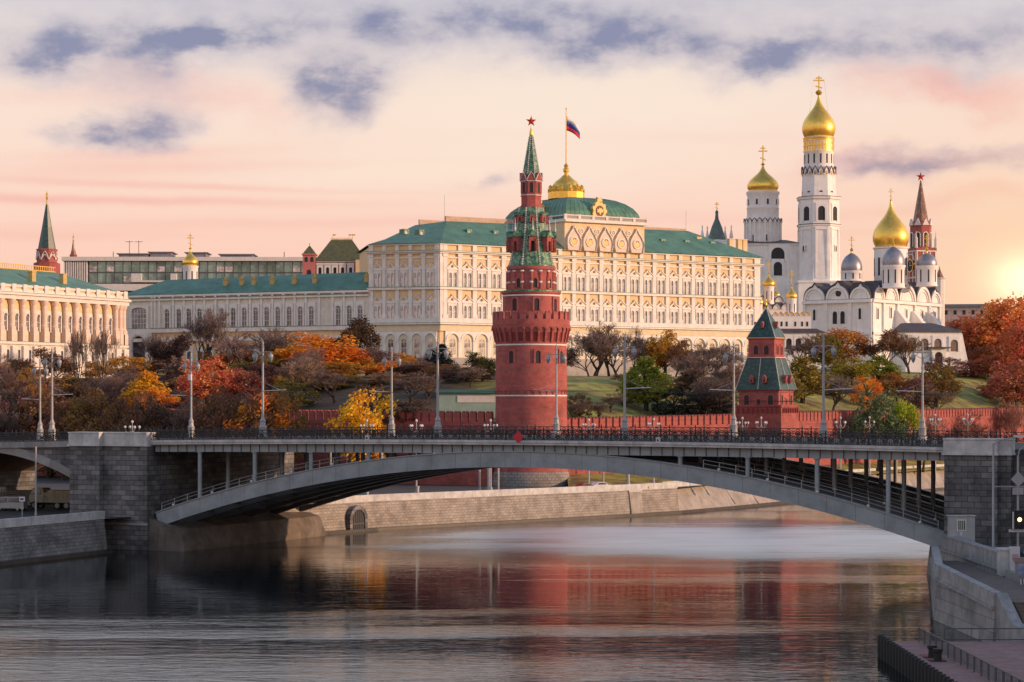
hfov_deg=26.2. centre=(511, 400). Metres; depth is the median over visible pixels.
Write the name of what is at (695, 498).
revetment
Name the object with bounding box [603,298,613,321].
window
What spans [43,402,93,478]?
shrub
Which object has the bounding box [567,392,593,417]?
shrub
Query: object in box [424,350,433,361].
spruce tree
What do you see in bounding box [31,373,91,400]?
autumn tree
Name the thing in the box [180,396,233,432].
shrub
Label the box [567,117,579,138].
flag
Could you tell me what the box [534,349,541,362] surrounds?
window
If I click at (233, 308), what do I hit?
window
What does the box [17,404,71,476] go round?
shrub
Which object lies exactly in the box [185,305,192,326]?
window
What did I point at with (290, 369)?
bare tree
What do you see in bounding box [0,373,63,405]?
bare tree
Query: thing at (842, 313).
window
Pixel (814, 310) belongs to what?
window
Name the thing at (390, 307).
window
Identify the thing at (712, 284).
window
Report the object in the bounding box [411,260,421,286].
window
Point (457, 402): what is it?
garden pavilion
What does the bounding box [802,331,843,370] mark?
autumn tree
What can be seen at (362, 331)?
thinning tree
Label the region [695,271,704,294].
window
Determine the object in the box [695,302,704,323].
window
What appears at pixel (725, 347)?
bare tree
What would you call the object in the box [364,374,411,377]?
autumn tree
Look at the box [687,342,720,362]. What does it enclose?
bare tree
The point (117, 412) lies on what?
thinning tree
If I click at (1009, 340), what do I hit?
autumn tree
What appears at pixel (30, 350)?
lower window
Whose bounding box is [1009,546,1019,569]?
white bollard sign
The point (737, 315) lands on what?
window
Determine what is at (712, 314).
window
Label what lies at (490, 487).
candelabra lamp
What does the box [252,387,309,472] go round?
shrub
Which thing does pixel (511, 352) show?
window
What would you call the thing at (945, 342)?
cathedral porch
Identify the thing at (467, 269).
window
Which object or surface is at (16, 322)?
window
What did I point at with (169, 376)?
shrub
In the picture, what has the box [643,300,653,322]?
window
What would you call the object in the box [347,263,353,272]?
window
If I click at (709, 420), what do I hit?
fortress wall
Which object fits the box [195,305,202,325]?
window
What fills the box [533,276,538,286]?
window
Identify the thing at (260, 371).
shrub
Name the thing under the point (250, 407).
thinning tree
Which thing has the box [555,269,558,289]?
window
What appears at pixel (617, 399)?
bare tree
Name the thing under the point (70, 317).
window
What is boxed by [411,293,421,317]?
window
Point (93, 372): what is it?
thinning tree
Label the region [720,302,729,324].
window
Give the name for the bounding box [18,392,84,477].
shrub
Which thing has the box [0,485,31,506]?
army truck
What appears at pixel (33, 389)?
shrub
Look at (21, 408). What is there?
shrub
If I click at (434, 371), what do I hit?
shrub
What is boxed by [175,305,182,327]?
window
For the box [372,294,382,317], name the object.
window
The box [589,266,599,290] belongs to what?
window
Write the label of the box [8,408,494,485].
fortress wall
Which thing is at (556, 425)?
street lamp
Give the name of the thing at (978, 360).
autumn tree
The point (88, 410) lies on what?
shrub
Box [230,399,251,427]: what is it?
thinning tree
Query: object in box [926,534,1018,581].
river wall
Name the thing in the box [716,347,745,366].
bare tree
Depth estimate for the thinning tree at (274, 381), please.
478.83 m
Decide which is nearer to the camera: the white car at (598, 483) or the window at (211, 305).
the white car at (598, 483)
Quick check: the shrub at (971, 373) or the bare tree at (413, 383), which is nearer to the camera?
the bare tree at (413, 383)
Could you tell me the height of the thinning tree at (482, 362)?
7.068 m
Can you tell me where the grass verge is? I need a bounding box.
[567,460,943,486]
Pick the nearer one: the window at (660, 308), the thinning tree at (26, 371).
the thinning tree at (26, 371)
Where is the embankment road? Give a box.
[0,476,704,518]
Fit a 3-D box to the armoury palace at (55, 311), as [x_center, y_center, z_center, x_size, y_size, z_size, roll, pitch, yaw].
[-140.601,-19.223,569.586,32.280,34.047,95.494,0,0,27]
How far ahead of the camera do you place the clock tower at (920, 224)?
897.07 m
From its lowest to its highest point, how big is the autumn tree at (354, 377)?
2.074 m
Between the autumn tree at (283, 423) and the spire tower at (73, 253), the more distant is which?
the spire tower at (73, 253)
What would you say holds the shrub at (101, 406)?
on the hill
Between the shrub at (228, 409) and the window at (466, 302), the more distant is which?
the window at (466, 302)
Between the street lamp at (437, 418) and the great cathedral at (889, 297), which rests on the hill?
the great cathedral at (889, 297)
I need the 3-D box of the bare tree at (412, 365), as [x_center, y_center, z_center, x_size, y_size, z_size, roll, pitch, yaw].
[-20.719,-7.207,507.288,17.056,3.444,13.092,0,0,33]
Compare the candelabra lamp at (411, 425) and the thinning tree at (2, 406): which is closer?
the candelabra lamp at (411, 425)
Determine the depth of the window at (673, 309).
643.71 m
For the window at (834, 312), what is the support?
in the great cathedral at (889, 297)
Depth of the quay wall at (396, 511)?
354.88 m
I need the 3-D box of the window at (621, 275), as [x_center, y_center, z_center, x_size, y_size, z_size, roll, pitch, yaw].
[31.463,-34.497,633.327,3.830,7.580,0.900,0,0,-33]
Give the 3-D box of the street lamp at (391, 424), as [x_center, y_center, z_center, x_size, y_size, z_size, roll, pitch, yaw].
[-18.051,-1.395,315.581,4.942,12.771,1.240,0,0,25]
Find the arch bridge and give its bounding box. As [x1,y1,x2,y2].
[0,432,1023,551]
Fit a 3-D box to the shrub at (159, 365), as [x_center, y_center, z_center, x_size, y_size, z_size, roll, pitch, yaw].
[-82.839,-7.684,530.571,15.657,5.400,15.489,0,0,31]
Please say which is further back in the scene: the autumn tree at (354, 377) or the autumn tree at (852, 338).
the autumn tree at (852, 338)
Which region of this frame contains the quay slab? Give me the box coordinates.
[628,490,642,513]
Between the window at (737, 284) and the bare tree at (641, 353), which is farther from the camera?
the window at (737, 284)
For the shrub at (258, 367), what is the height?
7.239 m
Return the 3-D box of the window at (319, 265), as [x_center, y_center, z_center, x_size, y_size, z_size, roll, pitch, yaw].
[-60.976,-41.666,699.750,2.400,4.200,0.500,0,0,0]
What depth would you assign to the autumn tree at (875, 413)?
469.09 m
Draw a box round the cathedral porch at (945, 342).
[893,323,969,371]
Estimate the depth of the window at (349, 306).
608.11 m
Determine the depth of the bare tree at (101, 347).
495.45 m
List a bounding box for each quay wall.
[0,511,111,565]
[267,482,682,534]
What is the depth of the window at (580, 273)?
625.58 m
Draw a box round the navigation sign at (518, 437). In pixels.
[513,431,522,442]
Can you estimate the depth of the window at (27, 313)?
569.18 m
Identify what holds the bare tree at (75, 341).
on the hill
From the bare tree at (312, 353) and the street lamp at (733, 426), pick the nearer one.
the street lamp at (733, 426)
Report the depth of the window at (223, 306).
625.28 m
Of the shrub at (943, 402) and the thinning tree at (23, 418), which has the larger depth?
the shrub at (943, 402)
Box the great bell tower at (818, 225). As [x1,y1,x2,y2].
[795,76,840,312]
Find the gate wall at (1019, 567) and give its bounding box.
[1013,557,1023,584]
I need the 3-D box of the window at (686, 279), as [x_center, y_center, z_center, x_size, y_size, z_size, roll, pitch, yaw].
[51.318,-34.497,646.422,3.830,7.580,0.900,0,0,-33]
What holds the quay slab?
attached to the quay wall at (396, 511)
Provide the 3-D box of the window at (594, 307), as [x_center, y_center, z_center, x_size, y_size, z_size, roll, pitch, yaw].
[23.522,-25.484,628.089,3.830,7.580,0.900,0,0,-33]
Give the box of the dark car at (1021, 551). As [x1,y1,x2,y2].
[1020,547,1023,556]
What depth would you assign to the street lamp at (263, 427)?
286.49 m
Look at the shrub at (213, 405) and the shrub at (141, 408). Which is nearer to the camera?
the shrub at (213, 405)
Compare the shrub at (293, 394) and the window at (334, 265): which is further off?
the window at (334, 265)
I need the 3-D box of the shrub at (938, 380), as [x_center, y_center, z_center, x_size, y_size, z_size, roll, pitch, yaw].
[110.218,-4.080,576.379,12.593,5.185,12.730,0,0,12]
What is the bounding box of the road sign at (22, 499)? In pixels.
[19,497,24,516]
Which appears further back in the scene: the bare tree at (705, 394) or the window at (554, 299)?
the bare tree at (705, 394)
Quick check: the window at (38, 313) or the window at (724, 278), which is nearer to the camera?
the window at (38, 313)
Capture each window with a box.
[3,309,7,330]
[14,309,18,330]
[18,349,20,358]
[25,310,29,331]
[29,349,31,360]
[36,311,40,331]
[47,311,51,332]
[58,312,61,332]
[68,312,72,332]
[78,313,82,332]
[88,313,92,333]
[99,314,102,333]
[108,315,112,334]
[129,306,148,328]
[163,305,170,327]
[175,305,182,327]
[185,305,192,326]
[186,347,192,361]
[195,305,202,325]
[196,346,203,361]
[205,304,213,316]
[218,304,225,326]
[229,304,237,326]
[240,304,248,326]
[251,303,259,325]
[263,303,270,325]
[274,303,281,325]
[285,303,293,325]
[296,302,304,325]
[307,302,315,324]
[316,263,323,273]
[324,263,330,273]
[331,263,338,272]
[334,302,342,324]
[339,263,345,272]
[345,301,353,324]
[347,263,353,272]
[356,301,364,322]
[372,261,382,286]
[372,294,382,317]
[385,261,395,286]
[385,294,395,317]
[398,261,408,286]
[398,294,408,317]
[399,229,408,234]
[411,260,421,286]
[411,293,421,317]
[414,229,423,234]
[424,261,434,285]
[424,294,434,317]
[447,261,458,286]
[447,294,458,317]
[462,261,473,286]
[462,294,473,317]
[476,262,487,287]
[476,294,487,318]
[491,262,502,287]
[491,295,502,318]
[508,349,514,362]
[511,296,518,310]
[515,276,520,287]
[521,181,526,192]
[528,181,534,191]
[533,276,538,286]
[533,296,540,309]
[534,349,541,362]
[536,181,540,192]
[547,276,551,287]
[552,297,557,310]
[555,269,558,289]
[558,349,563,362]
[562,265,572,289]
[562,297,572,320]
[576,266,586,290]
[576,298,586,320]
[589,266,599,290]
[589,298,599,321]
[603,267,613,291]
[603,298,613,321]
[616,267,626,291]
[616,299,626,321]
[630,269,640,292]
[630,300,640,322]
[643,269,653,292]
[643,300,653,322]
[656,269,666,293]
[656,300,666,322]
[669,270,679,293]
[669,300,679,322]
[682,270,692,293]
[682,301,692,323]
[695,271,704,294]
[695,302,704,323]
[707,271,717,294]
[707,302,717,323]
[720,272,729,295]
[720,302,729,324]
[733,272,742,295]
[733,303,742,324]
[743,393,749,404]
[745,273,754,296]
[745,303,754,324]
[752,344,759,353]
[755,397,761,404]
[763,344,769,353]
[767,393,773,404]
[776,344,778,353]
[780,344,782,354]
[780,393,783,404]
[789,393,791,403]
[812,308,816,319]
[832,310,837,323]
[839,310,845,323]
[857,307,861,318]
[876,307,878,318]
[889,306,891,317]
[957,519,965,530]
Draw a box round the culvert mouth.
[346,505,367,529]
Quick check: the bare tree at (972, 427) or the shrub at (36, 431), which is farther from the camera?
the bare tree at (972, 427)
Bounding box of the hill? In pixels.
[0,371,1023,421]
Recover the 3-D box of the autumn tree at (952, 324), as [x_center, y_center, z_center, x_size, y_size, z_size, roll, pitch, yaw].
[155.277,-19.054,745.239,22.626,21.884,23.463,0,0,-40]
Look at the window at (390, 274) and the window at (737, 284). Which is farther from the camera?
the window at (737, 284)
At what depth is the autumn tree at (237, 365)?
503.15 m
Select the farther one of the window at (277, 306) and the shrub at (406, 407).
the window at (277, 306)
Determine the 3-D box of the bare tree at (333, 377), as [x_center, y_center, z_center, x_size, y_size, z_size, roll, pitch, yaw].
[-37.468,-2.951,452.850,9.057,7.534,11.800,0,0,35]
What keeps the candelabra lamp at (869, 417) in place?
on the embankment road
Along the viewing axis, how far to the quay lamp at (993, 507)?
231.92 m
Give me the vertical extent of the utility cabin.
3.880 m
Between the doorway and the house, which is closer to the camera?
the doorway
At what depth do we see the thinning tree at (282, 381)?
465.72 m
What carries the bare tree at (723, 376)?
on the hill
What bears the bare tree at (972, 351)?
on the hill
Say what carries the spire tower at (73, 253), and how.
on the hill
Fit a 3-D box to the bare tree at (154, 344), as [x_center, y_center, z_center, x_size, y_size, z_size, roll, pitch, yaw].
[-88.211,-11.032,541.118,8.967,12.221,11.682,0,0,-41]
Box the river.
[0,490,979,681]
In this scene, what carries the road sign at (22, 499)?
on the embankment road
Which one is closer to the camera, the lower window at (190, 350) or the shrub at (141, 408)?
the shrub at (141, 408)
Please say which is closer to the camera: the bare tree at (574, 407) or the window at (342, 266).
the bare tree at (574, 407)
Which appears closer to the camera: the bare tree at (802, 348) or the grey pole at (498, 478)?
the grey pole at (498, 478)
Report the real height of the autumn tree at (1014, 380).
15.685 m
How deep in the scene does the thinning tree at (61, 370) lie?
533.43 m
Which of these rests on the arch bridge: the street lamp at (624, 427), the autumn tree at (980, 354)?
the street lamp at (624, 427)
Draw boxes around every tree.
[0,351,27,407]
[0,360,44,387]
[0,365,47,393]
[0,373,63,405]
[0,395,32,437]
[0,398,11,435]
[5,346,80,386]
[6,394,43,439]
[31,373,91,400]
[36,365,68,376]
[61,328,95,378]
[78,373,130,407]
[79,360,115,378]
[89,328,120,379]
[93,393,130,431]
[99,364,141,399]
[102,355,152,373]
[104,369,142,381]
[108,406,163,434]
[118,370,171,405]
[125,366,158,373]
[131,332,172,366]
[135,386,180,407]
[148,332,196,377]
[161,360,195,375]
[166,390,200,408]
[166,403,211,435]
[167,377,197,386]
[171,355,241,405]
[180,307,230,362]
[192,350,243,372]
[207,329,260,373]
[216,367,266,398]
[222,392,292,436]
[224,362,278,373]
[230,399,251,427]
[234,349,261,362]
[241,354,287,374]
[241,387,283,434]
[244,391,275,432]
[247,326,306,354]
[249,375,285,389]
[260,331,372,376]
[261,345,295,356]
[272,375,309,394]
[275,356,325,398]
[285,345,328,394]
[305,368,348,402]
[307,382,353,389]
[312,361,369,375]
[313,315,382,374]
[323,388,398,461]
[329,373,366,381]
[330,341,361,361]
[351,357,390,375]
[356,346,399,372]
[359,360,401,380]
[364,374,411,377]
[368,370,406,392]
[375,351,416,368]
[379,371,442,403]
[393,360,423,372]
[393,362,448,370]
[408,382,444,398]
[411,355,432,373]
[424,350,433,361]
[426,344,460,375]
[439,366,485,383]
[458,367,487,387]
[462,350,495,380]
[567,337,603,376]
[567,398,588,416]
[568,320,623,375]
[582,327,632,375]
[585,403,615,416]
[593,336,640,374]
[596,392,627,411]
[609,374,630,380]
[611,400,638,405]
[614,356,675,410]
[626,326,661,356]
[626,341,655,365]
[640,329,686,375]
[653,377,687,396]
[664,338,694,376]
[664,351,715,397]
[677,367,703,395]
[679,373,718,388]
[686,384,699,396]
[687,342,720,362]
[688,348,728,377]
[689,376,732,413]
[691,373,739,398]
[697,381,732,413]
[703,344,739,375]
[711,361,743,385]
[713,377,738,409]
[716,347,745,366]
[784,333,829,361]
[789,355,831,403]
[792,376,807,400]
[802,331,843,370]
[817,374,862,409]
[818,326,873,364]
[829,356,875,385]
[846,387,915,474]
[854,327,911,360]
[857,355,902,379]
[870,372,919,403]
[887,333,930,373]
[888,396,920,473]
[912,412,948,471]
[915,382,956,408]
[917,363,964,407]
[945,312,986,353]
[951,408,993,437]
[958,306,1010,358]
[959,355,1020,375]
[962,326,981,372]
[963,333,979,360]
[966,341,998,362]
[972,291,1023,358]
[974,320,1022,356]
[974,372,1013,404]
[982,359,1023,406]
[989,400,1023,439]
[990,318,1023,376]
[999,374,1023,405]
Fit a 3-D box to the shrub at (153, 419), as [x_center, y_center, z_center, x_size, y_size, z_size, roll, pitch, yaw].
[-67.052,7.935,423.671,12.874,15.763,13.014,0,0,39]
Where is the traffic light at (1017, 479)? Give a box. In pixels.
[1009,446,1023,545]
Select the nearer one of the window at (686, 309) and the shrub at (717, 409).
the shrub at (717, 409)
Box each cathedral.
[760,261,825,368]
[802,191,941,371]
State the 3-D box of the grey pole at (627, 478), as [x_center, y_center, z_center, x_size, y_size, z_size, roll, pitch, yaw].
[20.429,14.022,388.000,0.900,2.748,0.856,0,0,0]
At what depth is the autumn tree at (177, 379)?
488.37 m
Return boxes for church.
[182,233,198,278]
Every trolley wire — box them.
[11,390,1023,400]
[24,389,928,399]
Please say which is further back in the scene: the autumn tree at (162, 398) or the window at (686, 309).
the window at (686, 309)
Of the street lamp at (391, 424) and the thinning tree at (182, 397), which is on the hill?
the thinning tree at (182, 397)
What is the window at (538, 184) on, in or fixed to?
in the round tower at (530, 327)
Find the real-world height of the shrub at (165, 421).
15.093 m
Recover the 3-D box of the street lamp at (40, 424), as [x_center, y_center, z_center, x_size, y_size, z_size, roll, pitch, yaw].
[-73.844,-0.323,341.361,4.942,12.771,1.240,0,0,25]
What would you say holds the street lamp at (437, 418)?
on the arch bridge
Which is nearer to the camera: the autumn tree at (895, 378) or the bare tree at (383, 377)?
the bare tree at (383, 377)
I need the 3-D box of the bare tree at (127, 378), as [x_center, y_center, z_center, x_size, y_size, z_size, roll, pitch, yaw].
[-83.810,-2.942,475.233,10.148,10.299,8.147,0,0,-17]
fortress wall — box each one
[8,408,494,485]
[567,414,732,474]
[799,407,1023,464]
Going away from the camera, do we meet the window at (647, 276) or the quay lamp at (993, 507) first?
the quay lamp at (993, 507)
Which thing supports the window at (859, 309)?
in the great cathedral at (889, 297)
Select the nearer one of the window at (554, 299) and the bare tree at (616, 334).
the window at (554, 299)
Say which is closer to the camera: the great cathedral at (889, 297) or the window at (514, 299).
the window at (514, 299)
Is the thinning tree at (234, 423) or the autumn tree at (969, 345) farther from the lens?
the autumn tree at (969, 345)
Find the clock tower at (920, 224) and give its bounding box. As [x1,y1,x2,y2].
[906,173,936,281]
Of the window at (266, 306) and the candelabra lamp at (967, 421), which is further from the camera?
the window at (266, 306)
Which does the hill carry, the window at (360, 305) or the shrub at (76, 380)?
the shrub at (76, 380)
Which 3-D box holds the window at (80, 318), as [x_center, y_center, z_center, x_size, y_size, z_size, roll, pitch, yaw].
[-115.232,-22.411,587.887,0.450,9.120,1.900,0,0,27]
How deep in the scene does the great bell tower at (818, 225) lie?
784.72 m
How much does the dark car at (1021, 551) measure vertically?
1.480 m
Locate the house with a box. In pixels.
[945,304,1006,357]
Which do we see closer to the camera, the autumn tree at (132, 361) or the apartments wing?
the autumn tree at (132, 361)
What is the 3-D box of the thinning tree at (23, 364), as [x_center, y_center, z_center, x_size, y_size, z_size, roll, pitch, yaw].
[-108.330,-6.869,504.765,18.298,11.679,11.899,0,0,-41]
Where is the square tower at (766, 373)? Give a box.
[735,299,799,460]
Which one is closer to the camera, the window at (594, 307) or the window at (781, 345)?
the window at (781, 345)
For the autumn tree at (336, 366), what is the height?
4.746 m
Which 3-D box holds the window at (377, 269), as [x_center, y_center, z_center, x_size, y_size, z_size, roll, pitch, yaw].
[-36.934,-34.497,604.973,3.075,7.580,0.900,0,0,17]
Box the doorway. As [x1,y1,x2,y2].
[927,347,951,366]
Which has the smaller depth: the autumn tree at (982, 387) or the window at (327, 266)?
the autumn tree at (982, 387)
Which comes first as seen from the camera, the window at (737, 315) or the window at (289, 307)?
the window at (289, 307)
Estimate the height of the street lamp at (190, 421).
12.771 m
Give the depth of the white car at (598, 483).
377.01 m
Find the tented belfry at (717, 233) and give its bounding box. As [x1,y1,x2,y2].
[701,202,732,243]
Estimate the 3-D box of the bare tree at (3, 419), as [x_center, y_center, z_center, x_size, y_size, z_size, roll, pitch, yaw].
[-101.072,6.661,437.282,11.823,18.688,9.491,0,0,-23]
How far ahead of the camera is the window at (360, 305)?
606.63 m
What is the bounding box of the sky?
[0,0,1023,367]
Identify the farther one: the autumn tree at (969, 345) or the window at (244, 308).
the autumn tree at (969, 345)
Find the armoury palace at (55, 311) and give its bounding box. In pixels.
[0,263,131,377]
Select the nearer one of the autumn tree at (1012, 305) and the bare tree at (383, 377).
the bare tree at (383, 377)
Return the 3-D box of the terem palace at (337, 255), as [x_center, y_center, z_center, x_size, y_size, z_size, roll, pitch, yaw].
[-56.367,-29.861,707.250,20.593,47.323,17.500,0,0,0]
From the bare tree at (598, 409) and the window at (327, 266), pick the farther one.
the window at (327, 266)
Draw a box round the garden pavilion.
[435,390,495,420]
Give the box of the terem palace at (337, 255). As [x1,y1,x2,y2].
[302,234,359,274]
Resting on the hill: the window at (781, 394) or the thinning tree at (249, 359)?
the thinning tree at (249, 359)
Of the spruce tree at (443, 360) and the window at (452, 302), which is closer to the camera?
the spruce tree at (443, 360)
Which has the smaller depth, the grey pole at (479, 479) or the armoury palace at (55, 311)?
the grey pole at (479, 479)
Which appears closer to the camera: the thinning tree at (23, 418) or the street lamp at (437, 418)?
the street lamp at (437, 418)
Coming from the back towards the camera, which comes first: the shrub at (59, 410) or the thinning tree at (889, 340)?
the thinning tree at (889, 340)
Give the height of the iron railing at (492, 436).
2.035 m
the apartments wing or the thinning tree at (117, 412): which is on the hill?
the apartments wing
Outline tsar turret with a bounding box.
[936,266,944,325]
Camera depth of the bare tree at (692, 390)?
455.47 m
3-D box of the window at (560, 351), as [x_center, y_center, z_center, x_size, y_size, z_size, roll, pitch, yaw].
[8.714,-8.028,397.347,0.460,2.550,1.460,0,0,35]
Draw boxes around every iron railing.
[0,424,1023,441]
[0,429,76,441]
[150,427,946,446]
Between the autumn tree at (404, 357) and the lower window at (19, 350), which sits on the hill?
the autumn tree at (404, 357)
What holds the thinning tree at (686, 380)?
on the hill
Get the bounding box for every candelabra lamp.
[124,420,140,431]
[359,419,373,494]
[409,419,422,485]
[483,419,497,489]
[582,419,595,482]
[647,418,659,482]
[736,417,748,428]
[755,417,766,434]
[835,416,845,468]
[864,416,874,474]
[929,414,941,480]
[962,414,973,433]
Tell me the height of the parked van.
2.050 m
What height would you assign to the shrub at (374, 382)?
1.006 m
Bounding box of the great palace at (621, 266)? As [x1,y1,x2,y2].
[357,108,763,376]
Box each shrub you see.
[0,392,48,407]
[0,400,42,438]
[9,391,47,435]
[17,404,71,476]
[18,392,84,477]
[22,384,55,405]
[43,396,88,479]
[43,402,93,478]
[49,397,114,413]
[53,374,101,406]
[54,387,106,433]
[59,387,122,431]
[84,404,130,431]
[127,390,159,429]
[132,395,174,431]
[136,401,179,432]
[139,358,194,377]
[145,405,187,437]
[156,373,186,387]
[165,399,204,409]
[165,406,196,431]
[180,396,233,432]
[193,384,242,436]
[205,394,248,434]
[230,367,275,377]
[238,361,280,392]
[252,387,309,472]
[265,382,321,405]
[268,357,313,376]
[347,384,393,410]
[354,380,394,384]
[365,366,414,374]
[381,399,435,424]
[400,365,439,373]
[420,364,467,377]
[429,367,495,381]
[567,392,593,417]
[646,389,700,414]
[676,398,735,414]
[695,390,738,412]
[817,366,855,374]
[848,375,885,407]
[864,376,888,382]
[897,375,936,408]
[917,376,953,388]
[923,356,973,374]
[924,387,951,404]
[938,361,991,377]
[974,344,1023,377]
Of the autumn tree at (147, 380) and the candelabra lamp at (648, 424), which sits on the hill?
the autumn tree at (147, 380)
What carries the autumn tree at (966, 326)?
on the hill
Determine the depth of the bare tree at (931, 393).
528.18 m
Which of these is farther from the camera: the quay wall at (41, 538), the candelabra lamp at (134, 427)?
the candelabra lamp at (134, 427)
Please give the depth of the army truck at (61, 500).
311.92 m
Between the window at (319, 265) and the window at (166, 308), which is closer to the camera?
the window at (166, 308)
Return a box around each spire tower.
[34,192,59,273]
[70,233,76,256]
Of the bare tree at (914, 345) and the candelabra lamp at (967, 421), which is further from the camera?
the bare tree at (914, 345)
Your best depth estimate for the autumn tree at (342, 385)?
470.04 m
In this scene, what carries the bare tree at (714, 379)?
on the hill
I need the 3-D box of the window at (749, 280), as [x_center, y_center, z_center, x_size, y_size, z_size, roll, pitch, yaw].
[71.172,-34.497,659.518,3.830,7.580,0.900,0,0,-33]
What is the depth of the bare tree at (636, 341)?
529.60 m
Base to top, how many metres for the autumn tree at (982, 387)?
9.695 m
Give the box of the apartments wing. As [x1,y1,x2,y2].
[126,272,369,376]
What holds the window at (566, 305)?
in the great palace at (621, 266)
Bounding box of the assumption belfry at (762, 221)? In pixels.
[743,146,798,303]
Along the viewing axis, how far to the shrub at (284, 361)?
496.44 m
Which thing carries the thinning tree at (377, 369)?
on the hill
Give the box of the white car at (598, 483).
[591,482,607,485]
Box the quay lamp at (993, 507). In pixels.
[992,435,1023,547]
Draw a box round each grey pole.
[35,447,36,515]
[478,470,480,489]
[486,468,489,489]
[497,468,499,489]
[626,474,629,483]
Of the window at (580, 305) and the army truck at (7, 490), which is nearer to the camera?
the army truck at (7, 490)
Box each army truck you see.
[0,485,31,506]
[28,487,69,509]
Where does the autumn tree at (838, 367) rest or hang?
on the hill
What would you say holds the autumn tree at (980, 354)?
on the hill
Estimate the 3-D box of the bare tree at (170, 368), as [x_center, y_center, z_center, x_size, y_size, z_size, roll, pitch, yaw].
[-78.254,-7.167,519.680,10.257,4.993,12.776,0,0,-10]
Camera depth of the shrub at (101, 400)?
420.80 m
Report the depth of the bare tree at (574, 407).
417.32 m
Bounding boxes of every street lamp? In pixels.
[31,358,48,439]
[42,348,72,439]
[174,353,199,436]
[252,341,285,437]
[371,346,400,435]
[427,337,448,437]
[534,343,566,435]
[613,334,650,440]
[710,342,744,436]
[811,333,851,442]
[896,341,933,439]
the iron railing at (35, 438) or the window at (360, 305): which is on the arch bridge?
the iron railing at (35, 438)
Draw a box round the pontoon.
[878,627,1023,681]
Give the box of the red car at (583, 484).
[575,483,592,485]
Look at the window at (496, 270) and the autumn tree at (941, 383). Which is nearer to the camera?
the autumn tree at (941, 383)
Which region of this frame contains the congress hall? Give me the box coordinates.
[62,241,316,292]
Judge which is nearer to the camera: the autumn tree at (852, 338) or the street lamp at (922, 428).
the street lamp at (922, 428)
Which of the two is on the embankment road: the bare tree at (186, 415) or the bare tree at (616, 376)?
the bare tree at (186, 415)
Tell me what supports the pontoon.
on the river
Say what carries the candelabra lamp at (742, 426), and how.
on the embankment road
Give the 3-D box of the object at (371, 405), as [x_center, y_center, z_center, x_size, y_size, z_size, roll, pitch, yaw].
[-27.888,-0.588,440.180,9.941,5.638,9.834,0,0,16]
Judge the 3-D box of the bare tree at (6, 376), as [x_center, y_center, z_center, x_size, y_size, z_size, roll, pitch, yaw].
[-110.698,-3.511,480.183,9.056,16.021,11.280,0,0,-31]
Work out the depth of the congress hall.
820.99 m
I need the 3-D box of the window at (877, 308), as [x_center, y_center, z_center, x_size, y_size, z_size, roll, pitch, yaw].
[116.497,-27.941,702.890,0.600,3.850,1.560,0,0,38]
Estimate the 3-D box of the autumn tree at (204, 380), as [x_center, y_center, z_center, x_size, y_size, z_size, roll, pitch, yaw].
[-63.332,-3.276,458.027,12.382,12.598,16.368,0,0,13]
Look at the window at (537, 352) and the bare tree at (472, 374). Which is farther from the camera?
the bare tree at (472, 374)
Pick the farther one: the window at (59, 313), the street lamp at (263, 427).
the window at (59, 313)
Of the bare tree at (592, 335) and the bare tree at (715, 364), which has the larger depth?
the bare tree at (592, 335)
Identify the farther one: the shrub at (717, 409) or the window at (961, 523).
the shrub at (717, 409)
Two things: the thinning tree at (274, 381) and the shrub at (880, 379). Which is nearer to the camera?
the thinning tree at (274, 381)
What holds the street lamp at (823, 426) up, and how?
on the arch bridge
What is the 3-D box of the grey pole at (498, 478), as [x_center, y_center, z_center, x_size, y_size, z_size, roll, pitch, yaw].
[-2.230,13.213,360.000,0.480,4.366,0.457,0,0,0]
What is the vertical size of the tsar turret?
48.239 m
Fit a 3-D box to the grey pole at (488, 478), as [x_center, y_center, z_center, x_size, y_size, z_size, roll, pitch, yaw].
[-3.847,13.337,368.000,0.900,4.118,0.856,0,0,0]
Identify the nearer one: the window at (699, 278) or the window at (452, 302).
the window at (452, 302)
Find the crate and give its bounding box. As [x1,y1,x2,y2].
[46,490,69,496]
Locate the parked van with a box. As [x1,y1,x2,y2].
[0,496,27,510]
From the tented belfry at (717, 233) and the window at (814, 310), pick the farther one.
the tented belfry at (717, 233)
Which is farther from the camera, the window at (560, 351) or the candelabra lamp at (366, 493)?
the window at (560, 351)
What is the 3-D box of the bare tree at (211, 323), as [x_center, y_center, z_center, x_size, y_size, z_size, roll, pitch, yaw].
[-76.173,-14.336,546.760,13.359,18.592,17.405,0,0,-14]
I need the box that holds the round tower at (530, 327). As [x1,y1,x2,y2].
[491,116,570,486]
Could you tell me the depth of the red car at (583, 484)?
371.15 m
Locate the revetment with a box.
[660,464,943,512]
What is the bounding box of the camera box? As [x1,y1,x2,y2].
[655,437,660,442]
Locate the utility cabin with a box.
[946,515,975,541]
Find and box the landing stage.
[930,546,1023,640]
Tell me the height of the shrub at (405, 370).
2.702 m
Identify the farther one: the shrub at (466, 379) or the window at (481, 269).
the window at (481, 269)
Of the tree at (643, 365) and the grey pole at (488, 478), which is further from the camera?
the tree at (643, 365)
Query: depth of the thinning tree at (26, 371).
488.98 m
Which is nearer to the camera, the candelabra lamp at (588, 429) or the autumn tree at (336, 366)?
the candelabra lamp at (588, 429)
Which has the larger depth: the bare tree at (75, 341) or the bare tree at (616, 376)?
the bare tree at (75, 341)

